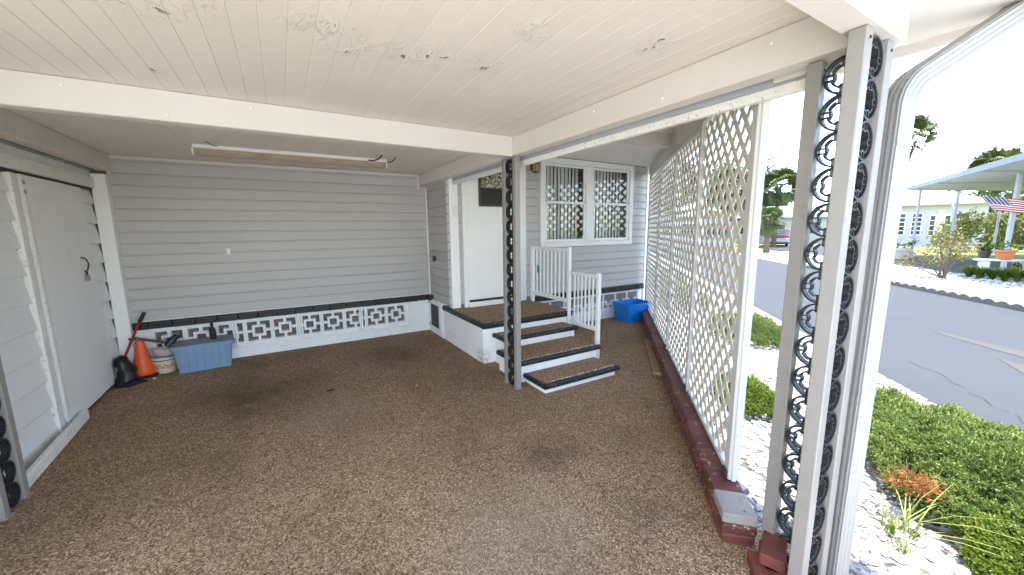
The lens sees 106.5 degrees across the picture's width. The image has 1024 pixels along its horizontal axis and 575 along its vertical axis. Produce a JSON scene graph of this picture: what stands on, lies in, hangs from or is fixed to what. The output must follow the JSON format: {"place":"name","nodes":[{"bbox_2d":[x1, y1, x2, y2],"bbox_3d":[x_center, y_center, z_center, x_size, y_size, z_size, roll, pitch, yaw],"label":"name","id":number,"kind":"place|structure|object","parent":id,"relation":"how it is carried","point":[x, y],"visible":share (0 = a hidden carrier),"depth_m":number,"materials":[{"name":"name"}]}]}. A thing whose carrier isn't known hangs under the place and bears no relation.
{"place":"outdoors","nodes":[
{"label":"outdoors","id":0,"kind":"place"},
{"bbox_2d":[0,317,789,574],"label":"carport floor","id":1,"kind":"structure","parent":0,"point":[456,460],"depth_m":2.52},
{"bbox_2d":[0,357,34,521],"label":"ornamental post","id":2,"kind":"object","parent":1,"relation":"on","point":[14,484],"visible":1,"depth_m":2.26,"materials":[{"name":"metal"}]},
{"bbox_2d":[26,410,89,487],"bbox_3d":[-3.393,1.173,2.863,0.040,0.085,1.150,-6,10,-34],"label":"threshold board","id":3,"kind":"object","parent":1,"relation":"on","point":[43,461],"visible":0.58,"depth_m":2.78,"materials":[{"name":"grey wood"}]},
{"bbox_2d":[0,138,119,475],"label":"storage shed","id":4,"kind":"structure","parent":1,"relation":"on","point":[59,350],"depth_m":3.06,"materials":[{"name":"white wood"}]},
{"bbox_2d":[15,174,102,426],"bbox_3d":[-3.873,0.097,3.351,0.064,2.015,0.850,-6,10,-31],"label":"door panel","id":5,"kind":"structure","parent":4,"relation":"in","point":[48,200],"depth_m":3.27,"materials":[{"name":"wood"}]},
{"bbox_2d":[65,184,114,392],"bbox_3d":[-4.137,0.039,3.748,0.024,2.015,0.331,-6,10,-31],"label":"door panel","id":6,"kind":"structure","parent":4,"relation":"in","point":[74,194],"depth_m":3.75,"materials":[{"name":"white wood"}]},
{"bbox_2d":[113,355,147,388],"bbox_3d":[-4.124,0.882,4.074,0.296,0.301,0.261,2,9,19],"label":"black bag","id":7,"kind":"object","parent":1,"relation":"on","point":[128,376],"visible":1,"depth_m":4.05,"materials":[{"name":"black plastic"}]},
{"bbox_2d":[133,340,158,377],"bbox_3d":[-4.174,0.794,4.314,0.260,0.412,0.240,-6,10,-31],"label":"traffic cone","id":8,"kind":"object","parent":1,"relation":"on","point":[142,363],"visible":0.78,"depth_m":4.27,"materials":[{"name":"orange plastic"}]},
{"bbox_2d":[124,312,145,355],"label":"loppers","id":9,"kind":"object","parent":8,"relation":"on","point":[139,321],"visible":0.88,"depth_m":4.27,"materials":[{"name":"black metal"}]},
{"bbox_2d":[150,355,176,373],"bbox_3d":[-4.039,0.883,4.456,0.252,0.190,0.250,-6,10,-31],"label":"bucket","id":10,"kind":"object","parent":1,"relation":"on","point":[163,365],"visible":0.75,"depth_m":4.38,"materials":[{"name":"white plastic"}]},
{"bbox_2d":[149,347,172,356],"bbox_3d":[-4.029,0.752,4.432,0.270,0.090,0.270,6,-4,-32],"label":"bowl","id":11,"kind":"object","parent":10,"relation":"in","point":[161,351],"visible":0.78,"depth_m":4.37,"materials":[{"name":"white plastic"}]},
{"bbox_2d":[133,334,180,347],"bbox_3d":[-4.036,0.616,4.360,0.406,0.180,0.103,-9,12,-43],"label":"hammer","id":12,"kind":"object","parent":11,"relation":"on","point":[171,340],"visible":0.99,"depth_m":4.39,"materials":[{"name":"black metal"}]},
{"bbox_2d":[169,334,234,373],"bbox_3d":[-3.683,0.789,4.588,0.604,0.330,0.344,-7,11,-34],"label":"storage tote","id":13,"kind":"object","parent":1,"relation":"on","point":[198,354],"visible":0.97,"depth_m":4.48,"materials":[{"name":"blue plastic"}]},
{"bbox_2d":[209,320,216,338],"bbox_3d":[-3.610,0.508,4.603,0.066,0.225,0.066,-6,10,-31],"label":"bottle","id":14,"kind":"object","parent":13,"relation":"on","point":[212,332],"visible":1,"depth_m":4.58,"materials":[{"name":"black glass"}]},
{"bbox_2d":[87,155,649,363],"bbox_3d":[-1.855,-0.922,7.157,8.150,3.000,4.520,-6,10,-31],"label":"mobile home","id":15,"kind":"object","parent":1,"relation":"on","point":[256,259],"visible":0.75,"depth_m":5.28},
{"bbox_2d":[466,172,512,299],"bbox_3d":[-0.264,-0.852,5.534,0.845,2.020,0.070,-6,10,-31],"label":"door","id":16,"kind":"structure","parent":15,"relation":"in","point":[484,194],"depth_m":5.47,"materials":[{"name":"white wood"}]},
{"bbox_2d":[0,0,1023,185],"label":"carport roof","id":17,"kind":"structure","parent":15,"relation":"attached to","point":[430,92],"depth_m":1.94,"materials":[{"name":"white wood"}]},
{"bbox_2d":[191,141,395,168],"bbox_3d":[-2.199,-1.386,4.037,1.870,0.104,0.363,-6,10,-31],"label":"fluorescent fixture","id":18,"kind":"object","parent":17,"relation":"attached to","point":[210,150],"visible":0.99,"depth_m":4.00,"materials":[{"name":"white metal"}]},
{"bbox_2d":[826,0,1023,574],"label":"downspout","id":19,"kind":"object","parent":17,"relation":"attached to","point":[906,88],"visible":0.85,"depth_m":1.53,"materials":[{"name":"white metal"}]},
{"bbox_2d":[531,162,538,173],"bbox_3d":[0.344,-1.805,5.680,0.116,0.230,0.144,-6,10,-31],"label":"wall lantern","id":20,"kind":"object","parent":15,"relation":"attached to","point":[535,167],"depth_m":5.65,"materials":[{"name":"brown metal"}]},
{"bbox_2d":[539,158,634,246],"bbox_3d":[1.271,-1.400,6.447,2.030,1.375,0.184,-6,10,-31],"label":"window","id":21,"kind":"structure","parent":15,"relation":"in","point":[590,204],"depth_m":6.36,"materials":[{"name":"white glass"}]},
{"bbox_2d":[560,110,739,174],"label":"porch roof","id":22,"kind":"structure","parent":15,"relation":"attached to","point":[653,151],"depth_m":5.26,"materials":[{"name":"white wood"}]},
{"bbox_2d":[442,299,572,363],"bbox_3d":[-0.100,0.545,5.439,1.360,0.523,1.330,-6,10,-31],"label":"entry landing","id":23,"kind":"object","parent":1,"relation":"on","point":[470,330],"visible":0.65,"depth_m":4.99,"materials":[{"name":"white paint"}]},
{"bbox_2d":[531,246,571,323],"bbox_3d":[0.539,0.032,5.485,0.056,1.250,0.908,-6,10,-31],"label":"stair railing","id":24,"kind":"object","parent":23,"relation":"on","point":[567,299],"visible":0.98,"depth_m":5.37,"materials":[{"name":"white wood"}]},
{"bbox_2d":[502,156,522,389],"bbox_3d":[-0.003,-0.105,3.797,0.080,2.267,0.270,-6,10,-31],"label":"ornamental post","id":25,"kind":"object","parent":1,"relation":"on","point":[508,219],"visible":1,"depth_m":3.76,"materials":[{"name":"metal"}]},
{"bbox_2d":[492,322,577,362],"bbox_3d":[0.307,0.701,4.786,1.096,0.364,0.292,-6,10,-31],"label":"step","id":26,"kind":"object","parent":1,"relation":"on","point":[537,334],"visible":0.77,"depth_m":4.71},
{"bbox_2d":[496,336,600,382],"bbox_3d":[0.436,0.819,4.451,1.136,0.249,0.501,-6,10,-31],"label":"step","id":27,"kind":"object","parent":1,"relation":"on","point":[547,354],"visible":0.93,"depth_m":4.34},
{"bbox_2d":[523,357,619,392],"bbox_3d":[0.651,0.936,4.112,1.012,0.114,0.386,-6,10,-31],"label":"step","id":28,"kind":"object","parent":1,"relation":"on","point":[555,378],"visible":1,"depth_m":4.01,"materials":[{"name":"brown carpet"}]},
{"bbox_2d":[570,271,601,358],"bbox_3d":[0.926,0.325,4.882,0.056,1.065,0.534,-6,10,-31],"label":"stair railing","id":29,"kind":"object","parent":1,"relation":"on","point":[596,327],"visible":0.98,"depth_m":4.76,"materials":[{"name":"white wood"}]},
{"bbox_2d":[612,298,649,321],"bbox_3d":[2.157,0.411,6.865,0.610,0.318,0.430,-5,10,-28],"label":"blue bin","id":30,"kind":"object","parent":1,"relation":"on","point":[628,310],"visible":0.82,"depth_m":6.71,"materials":[{"name":"blue plastic"}]},
{"bbox_2d":[644,338,661,375],"bbox_3d":[1.793,0.850,4.857,0.116,0.040,1.360,2,9,15],"label":"wood plank","id":31,"kind":"object","parent":1,"relation":"on","point":[656,370],"visible":0.58,"depth_m":4.61,"materials":[{"name":"brown wood"}]},
{"bbox_2d":[641,310,757,546],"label":"brick kerb","id":32,"kind":"structure","parent":1,"relation":"on","point":[735,518],"depth_m":2.37,"materials":[{"name":"red brick"}]},
{"bbox_2d":[644,100,770,481],"bbox_3d":[1.887,-0.471,4.538,0.076,2.384,5.322,2,9,14],"label":"lattice screen","id":33,"kind":"object","parent":32,"relation":"on","point":[728,450],"visible":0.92,"depth_m":2.72,"materials":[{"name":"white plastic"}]},
{"bbox_2d":[747,550,777,574],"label":"loose brick","id":34,"kind":"object","parent":1,"relation":"on","point":[756,567],"visible":0.56,"depth_m":1.76,"materials":[{"name":"red brick"}]},
{"bbox_2d":[759,539,787,574],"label":"loose brick","id":35,"kind":"object","parent":1,"relation":"on","point":[786,570],"visible":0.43,"depth_m":1.74,"materials":[{"name":"red brick"}]},
{"bbox_2d":[758,530,787,573],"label":"loose brick","id":36,"kind":"object","parent":35,"relation":"on","point":[773,551],"visible":0.9,"depth_m":1.76,"materials":[{"name":"red brick"}]},
{"bbox_2d":[756,24,894,574],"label":"ornamental post","id":37,"kind":"object","parent":1,"relation":"on","point":[861,95],"visible":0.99,"depth_m":1.55,"materials":[{"name":"metal"}]},
{"bbox_2d":[650,256,998,574],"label":"rock bed","id":38,"kind":"object","parent":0,"point":[946,561],"depth_m":2.25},
{"bbox_2d":[651,265,687,285],"bbox_3d":[4.548,-0.408,11.648,1.366,0.540,3.170,2,9,14],"label":"juniper shrub","id":39,"kind":"object","parent":38,"relation":"on","point":[667,279],"visible":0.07,"depth_m":11.17,"materials":[{"name":"green plant"}]},
{"bbox_2d":[653,283,710,310],"bbox_3d":[3.815,0.102,8.556,1.206,0.482,2.510,2,9,14],"label":"juniper shrub","id":40,"kind":"object","parent":38,"relation":"on","point":[684,295],"visible":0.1,"depth_m":8.14,"materials":[{"name":"green plant"}]},
{"bbox_2d":[651,213,738,246],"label":"lattice side house","id":41,"kind":"structure","parent":38,"relation":"on","point":[719,232],"depth_m":32.83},
{"bbox_2d":[680,223,693,233],"bbox_3d":[15.153,-4.982,32.928,1.300,1.200,0.061,0,9,6],"label":"window","id":42,"kind":"structure","parent":41,"relation":"in","point":[680,223],"depth_m":32.90,"materials":[{"name":"white"}]},
{"bbox_2d":[706,222,720,235],"bbox_3d":[17.239,-4.968,32.695,1.300,1.200,0.061,0,9,6],"label":"window","id":43,"kind":"structure","parent":41,"relation":"in","point":[713,231],"depth_m":32.67,"materials":[{"name":"grey glass"}]},
{"bbox_2d":[710,371,774,418],"bbox_3d":[2.261,0.969,3.707,0.582,0.264,0.967,2,9,14],"label":"juniper shrub","id":44,"kind":"object","parent":38,"relation":"on","point":[756,388],"visible":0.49,"depth_m":3.47,"materials":[{"name":"green plant"}]},
{"bbox_2d":[704,310,780,347],"bbox_3d":[3.672,0.546,5.953,1.128,0.393,1.658,2,9,14],"label":"juniper shrub","id":45,"kind":"object","parent":38,"relation":"on","point":[766,329],"visible":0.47,"depth_m":5.55,"materials":[{"name":"green plant"}]},
{"bbox_2d":[884,532,911,555],"bbox_3d":[2.000,1.328,1.989,0.118,0.074,0.192,7,12,42],"label":"grass tuft","id":46,"kind":"object","parent":38,"relation":"on","point":[906,547],"visible":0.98,"depth_m":1.98,"materials":[{"name":"green plant"}]},
{"bbox_2d":[868,494,944,537],"bbox_3d":[2.091,1.263,2.053,0.290,0.180,0.278,-6,10,-31],"label":"grass tuft","id":47,"kind":"object","parent":38,"relation":"on","point":[891,526],"visible":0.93,"depth_m":2.09,"materials":[{"name":"green plant"}]},
{"bbox_2d":[866,385,1023,574],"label":"juniper shrub","id":48,"kind":"object","parent":38,"relation":"on","point":[975,458],"visible":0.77,"depth_m":2.41,"materials":[{"name":"green plant"}]},
{"bbox_2d":[946,497,1023,574],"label":"juniper shrub","id":49,"kind":"object","parent":38,"relation":"on","point":[977,561],"visible":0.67,"depth_m":1.88,"materials":[{"name":"green plant"}]},
{"bbox_2d":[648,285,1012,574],"bbox_3d":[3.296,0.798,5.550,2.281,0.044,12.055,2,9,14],"label":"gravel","id":50,"kind":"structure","parent":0,"point":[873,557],"depth_m":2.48,"materials":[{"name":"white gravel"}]},
{"bbox_2d":[859,459,1022,561],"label":"grass tuft","id":51,"kind":"object","parent":50,"relation":"on","point":[909,515],"visible":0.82,"depth_m":2.07,"materials":[{"name":"green plant"}]},
{"bbox_2d":[740,251,921,268],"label":"side street","id":52,"kind":"structure","parent":0,"point":[779,256],"depth_m":21.22,"materials":[{"name":"grey asphalt"}]},
{"bbox_2d":[760,206,789,252],"bbox_3d":[16.732,-3.712,24.925,2.545,3.143,2.471,-6,10,-31],"label":"palm tree","id":53,"kind":"object","parent":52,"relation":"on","point":[771,214],"visible":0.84,"depth_m":24.50,"materials":[{"name":"green plant"}]},
{"bbox_2d":[663,247,1023,429],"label":"road","id":54,"kind":"structure","parent":0,"point":[915,320],"depth_m":5.59,"materials":[{"name":"grey asphalt"}]},
{"bbox_2d":[917,365,1023,422],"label":"road crack","id":55,"kind":"object","parent":54,"relation":"on","point":[968,392],"visible":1,"depth_m":3.91,"materials":[{"name":"black asphalt"}]},
{"bbox_2d":[935,331,1023,372],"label":"road wear patch","id":56,"kind":"object","parent":54,"relation":"on","point":[1020,367],"visible":1,"depth_m":5.28,"materials":[{"name":"grey asphalt"}]},
{"bbox_2d":[680,23,1023,213],"label":"sky","id":57,"kind":"structure","parent":0,"point":[979,102],"materials":[{"name":"white"}]},
{"bbox_2d":[721,235,1023,311],"bbox_3d":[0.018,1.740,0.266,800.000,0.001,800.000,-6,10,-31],"label":"ground","id":58,"kind":"structure","parent":0,"point":[736,247],"depth_m":28.28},
{"bbox_2d":[653,157,696,213],"bbox_3d":[15.460,-8.344,38.180,5.227,8.341,6.535,0,9,4],"label":"tree","id":59,"kind":"object","parent":58,"relation":"on","point":[682,194],"visible":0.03,"depth_m":36.64,"materials":[{"name":"green plant"}]},
{"bbox_2d":[655,163,697,202],"bbox_3d":[12.570,-6.364,29.771,3.806,6.991,4.083,-1,9,-4],"label":"palm tree","id":60,"kind":"object","parent":58,"relation":"on","point":[681,185],"visible":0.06,"depth_m":28.79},
{"bbox_2d":[706,167,747,246],"bbox_3d":[17.138,-6.208,30.434,3.940,6.391,3.856,3,9,22],"label":"palm tree","id":61,"kind":"object","parent":58,"relation":"on","point":[732,193],"visible":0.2,"depth_m":29.84,"materials":[{"name":"green plant"}]},
{"bbox_2d":[683,153,777,240],"bbox_3d":[19.881,-8.435,36.184,9.657,9.034,8.046,-6,10,-31],"label":"tree","id":62,"kind":"object","parent":58,"relation":"on","point":[769,168],"visible":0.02,"depth_m":35.37,"materials":[{"name":"green plant"}]},
{"bbox_2d":[692,191,1002,231],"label":"tree line","id":63,"kind":"object","parent":58,"relation":"on","point":[974,193],"depth_m":64.23,"materials":[{"name":"green plant"}]},
{"bbox_2d":[758,245,1023,281],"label":"neighbour driveway","id":64,"kind":"structure","parent":0,"point":[955,267],"depth_m":17.19,"materials":[{"name":"concrete"}]},
{"bbox_2d":[764,229,788,245],"bbox_3d":[24.256,-4.607,35.059,1.840,1.450,4.615,5,11,34],"label":"parked car","id":65,"kind":"object","parent":64,"relation":"on","point":[783,237],"visible":0.53,"depth_m":33.17,"materials":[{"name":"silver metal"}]},
{"bbox_2d":[762,166,796,246],"bbox_3d":[22.327,-6.745,32.257,4.604,6.796,4.417,-6,10,-31],"label":"palm tree","id":66,"kind":"object","parent":64,"relation":"on","point":[777,196],"visible":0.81,"depth_m":31.48,"materials":[{"name":"green plant"}]},
{"bbox_2d":[909,113,946,160],"bbox_3d":[19.028,-4.729,18.702,2.567,7.022,2.514,4,10,26],"label":"palm tree","id":67,"kind":"object","parent":64,"relation":"on","point":[922,122],"visible":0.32,"depth_m":17.66,"materials":[{"name":"green plant"}]},
{"bbox_2d":[906,153,1023,269],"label":"carport","id":68,"kind":"object","parent":64,"relation":"on","point":[1006,174],"visible":0.81,"depth_m":15.99,"materials":[{"name":"white metal"}]},
{"bbox_2d":[979,194,1023,225],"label":"flag","id":69,"kind":"object","parent":68,"relation":"attached to","point":[995,204],"visible":1,"depth_m":13.49,"materials":[{"name":"multicoloured fabric"}]},
{"bbox_2d":[972,258,1023,273],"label":"garden bench","id":70,"kind":"object","parent":64,"relation":"on","point":[983,262],"visible":0.52,"depth_m":13.05,"materials":[{"name":"concrete"}]},
{"bbox_2d":[977,244,993,257],"bbox_3d":[16.601,-1.284,13.377,0.474,0.503,0.429,-6,10,-31],"label":"plant pot","id":71,"kind":"object","parent":70,"relation":"on","point":[986,252],"visible":0.82,"depth_m":13.30,"materials":[{"name":"grey ceramic"}]},
{"bbox_2d":[988,241,1023,259],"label":"plant pot","id":72,"kind":"object","parent":70,"relation":"on","point":[1004,253],"visible":1,"depth_m":12.75,"materials":[{"name":"ceramic"}]},
{"bbox_2d":[1011,262,1021,270],"bbox_3d":[16.736,-0.612,12.603,0.320,0.464,0.470,-3,9,-17],"label":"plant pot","id":73,"kind":"object","parent":64,"relation":"on","point":[1014,264],"visible":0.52,"depth_m":12.61,"materials":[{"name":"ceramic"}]},
{"bbox_2d":[894,236,918,258],"bbox_3d":[19.966,-2.047,19.513,0.907,1.171,1.070,-6,10,-31],"label":"plant pot","id":74,"kind":"object","parent":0,"point":[899,252],"visible":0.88,"depth_m":19.34,"materials":[{"name":"ceramic"}]},
{"bbox_2d":[813,243,1023,262],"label":"lawn","id":75,"kind":"structure","parent":0,"point":[1019,254],"depth_m":23.69,"materials":[{"name":"green plant"}]},
{"bbox_2d":[736,200,791,209],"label":"tree","id":76,"kind":"object","parent":75,"relation":"on","point":[785,204],"visible":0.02,"depth_m":46.01,"materials":[{"name":"green plant"}]},
{"bbox_2d":[732,206,827,243],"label":"blue roofed house","id":77,"kind":"structure","parent":75,"relation":"on","point":[787,219],"depth_m":38.27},
{"bbox_2d":[958,235,972,248],"bbox_3d":[32.101,-3.499,26.944,0.680,1.570,0.663,-6,10,-31],"label":"garden statue","id":78,"kind":"object","parent":75,"relation":"on","point":[971,244],"visible":0.2,"depth_m":26.77,"materials":[{"name":"white stone"}]},
{"bbox_2d":[931,206,1023,249],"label":"shrub","id":79,"kind":"object","parent":75,"relation":"on","point":[972,226],"visible":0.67,"depth_m":23.95,"materials":[{"name":"green plant"}]},
{"bbox_2d":[956,191,1013,219],"bbox_3d":[46.730,-7.704,39.014,10.514,6.896,7.602,-1,9,-2],"label":"tree","id":80,"kind":"object","parent":75,"relation":"on","point":[1011,193],"visible":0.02,"depth_m":37.59,"materials":[{"name":"green plant"}]},
{"bbox_2d":[962,145,1023,239],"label":"tree","id":81,"kind":"object","parent":75,"relation":"on","point":[991,155],"visible":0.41,"depth_m":36.27,"materials":[{"name":"green plant"}]},
{"bbox_2d":[976,191,1023,242],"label":"tree","id":82,"kind":"object","parent":75,"relation":"on","point":[992,193],"visible":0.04,"depth_m":33.92,"materials":[{"name":"green plant"}]},
{"bbox_2d":[989,191,1023,220],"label":"tree","id":83,"kind":"object","parent":75,"relation":"on","point":[1020,197],"visible":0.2,"depth_m":29.28,"materials":[{"name":"green plant"}]},
{"bbox_2d":[1012,224,1023,241],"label":"shrub","id":84,"kind":"object","parent":75,"relation":"on","point":[1019,229],"visible":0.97,"depth_m":19.68,"materials":[{"name":"green plant"}]},
{"bbox_2d":[897,191,988,246],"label":"white house","id":85,"kind":"structure","parent":0,"point":[935,208],"depth_m":30.98,"materials":[{"name":"paint"}]},
{"bbox_2d":[898,213,906,234],"bbox_3d":[32.545,-5.331,32.222,0.072,1.850,0.900,-8,11,-41],"label":"window","id":86,"kind":"structure","parent":85,"relation":"in","point":[903,217],"depth_m":32.00,"materials":[{"name":"white glass"}]},
{"bbox_2d":[909,212,923,234],"bbox_3d":[33.254,-5.216,31.423,0.072,1.850,0.650,-8,11,-41],"label":"window","id":87,"kind":"structure","parent":85,"relation":"in","point":[920,219],"depth_m":31.36,"materials":[{"name":"white glass"}]},
{"bbox_2d":[927,215,936,235],"bbox_3d":[33.833,-4.999,30.791,0.072,1.700,0.400,-8,11,-41],"label":"window","id":88,"kind":"structure","parent":85,"relation":"in","point":[932,219],"depth_m":30.76,"materials":[{"name":"white glass"}]},
{"bbox_2d":[943,214,951,230],"bbox_3d":[34.361,-4.963,30.189,0.072,1.600,0.400,-8,11,-41],"label":"window","id":89,"kind":"structure","parent":85,"relation":"in","point":[946,216],"depth_m":30.14,"materials":[{"name":"white glass"}]},
{"bbox_2d":[956,212,970,223],"bbox_3d":[34.819,-5.284,29.608,0.072,1.100,0.900,-8,11,-41],"label":"window","id":90,"kind":"structure","parent":85,"relation":"in","point":[958,214],"depth_m":29.56,"materials":[{"name":"white glass"}]},
{"bbox_2d":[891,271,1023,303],"bbox_3d":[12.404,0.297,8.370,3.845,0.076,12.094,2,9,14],"label":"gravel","id":91,"kind":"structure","parent":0,"point":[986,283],"depth_m":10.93,"materials":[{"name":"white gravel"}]},
{"bbox_2d":[894,222,981,278],"bbox_3d":[13.632,-1.177,12.106,1.808,1.826,2.036,1,9,9],"label":"shrub","id":92,"kind":"object","parent":91,"relation":"on","point":[957,255],"visible":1,"depth_m":12.07,"materials":[{"name":"green plant"}]},
{"bbox_2d":[891,269,1023,304],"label":"neighbour rock bed","id":93,"kind":"object","parent":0,"point":[913,271],"visible":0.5,"depth_m":11.10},
{"bbox_2d":[806,265,1023,310],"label":"scalloped edging","id":94,"kind":"object","parent":93,"relation":"on","point":[1004,304],"visible":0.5,"depth_m":8.91,"materials":[{"name":"grey concrete"}]},
{"bbox_2d":[954,264,976,276],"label":"lily plant","id":95,"kind":"object","parent":93,"relation":"on","point":[969,273],"visible":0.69,"depth_m":12.46,"materials":[{"name":"green plant"}]},
{"bbox_2d":[967,265,999,277],"bbox_3d":[14.903,-0.516,12.126,0.922,0.456,0.841,-6,10,-31],"label":"lily plant","id":96,"kind":"object","parent":93,"relation":"on","point":[979,272],"visible":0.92,"depth_m":12.12,"materials":[{"name":"green plant"}]},
{"bbox_2d":[982,266,1001,278],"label":"lily plant","id":97,"kind":"object","parent":93,"relation":"on","point":[991,276],"visible":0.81,"depth_m":11.88,"materials":[{"name":"green plant"}]},
{"bbox_2d":[990,266,1017,280],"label":"lily plant","id":98,"kind":"object","parent":93,"relation":"on","point":[1003,275],"visible":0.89,"depth_m":11.51,"materials":[{"name":"green plant"}]},
{"bbox_2d":[1001,264,1023,281],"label":"lily plant","id":99,"kind":"object","parent":93,"relation":"on","point":[1017,277],"visible":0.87,"depth_m":11.23,"materials":[{"name":"green plant"}]}
]}

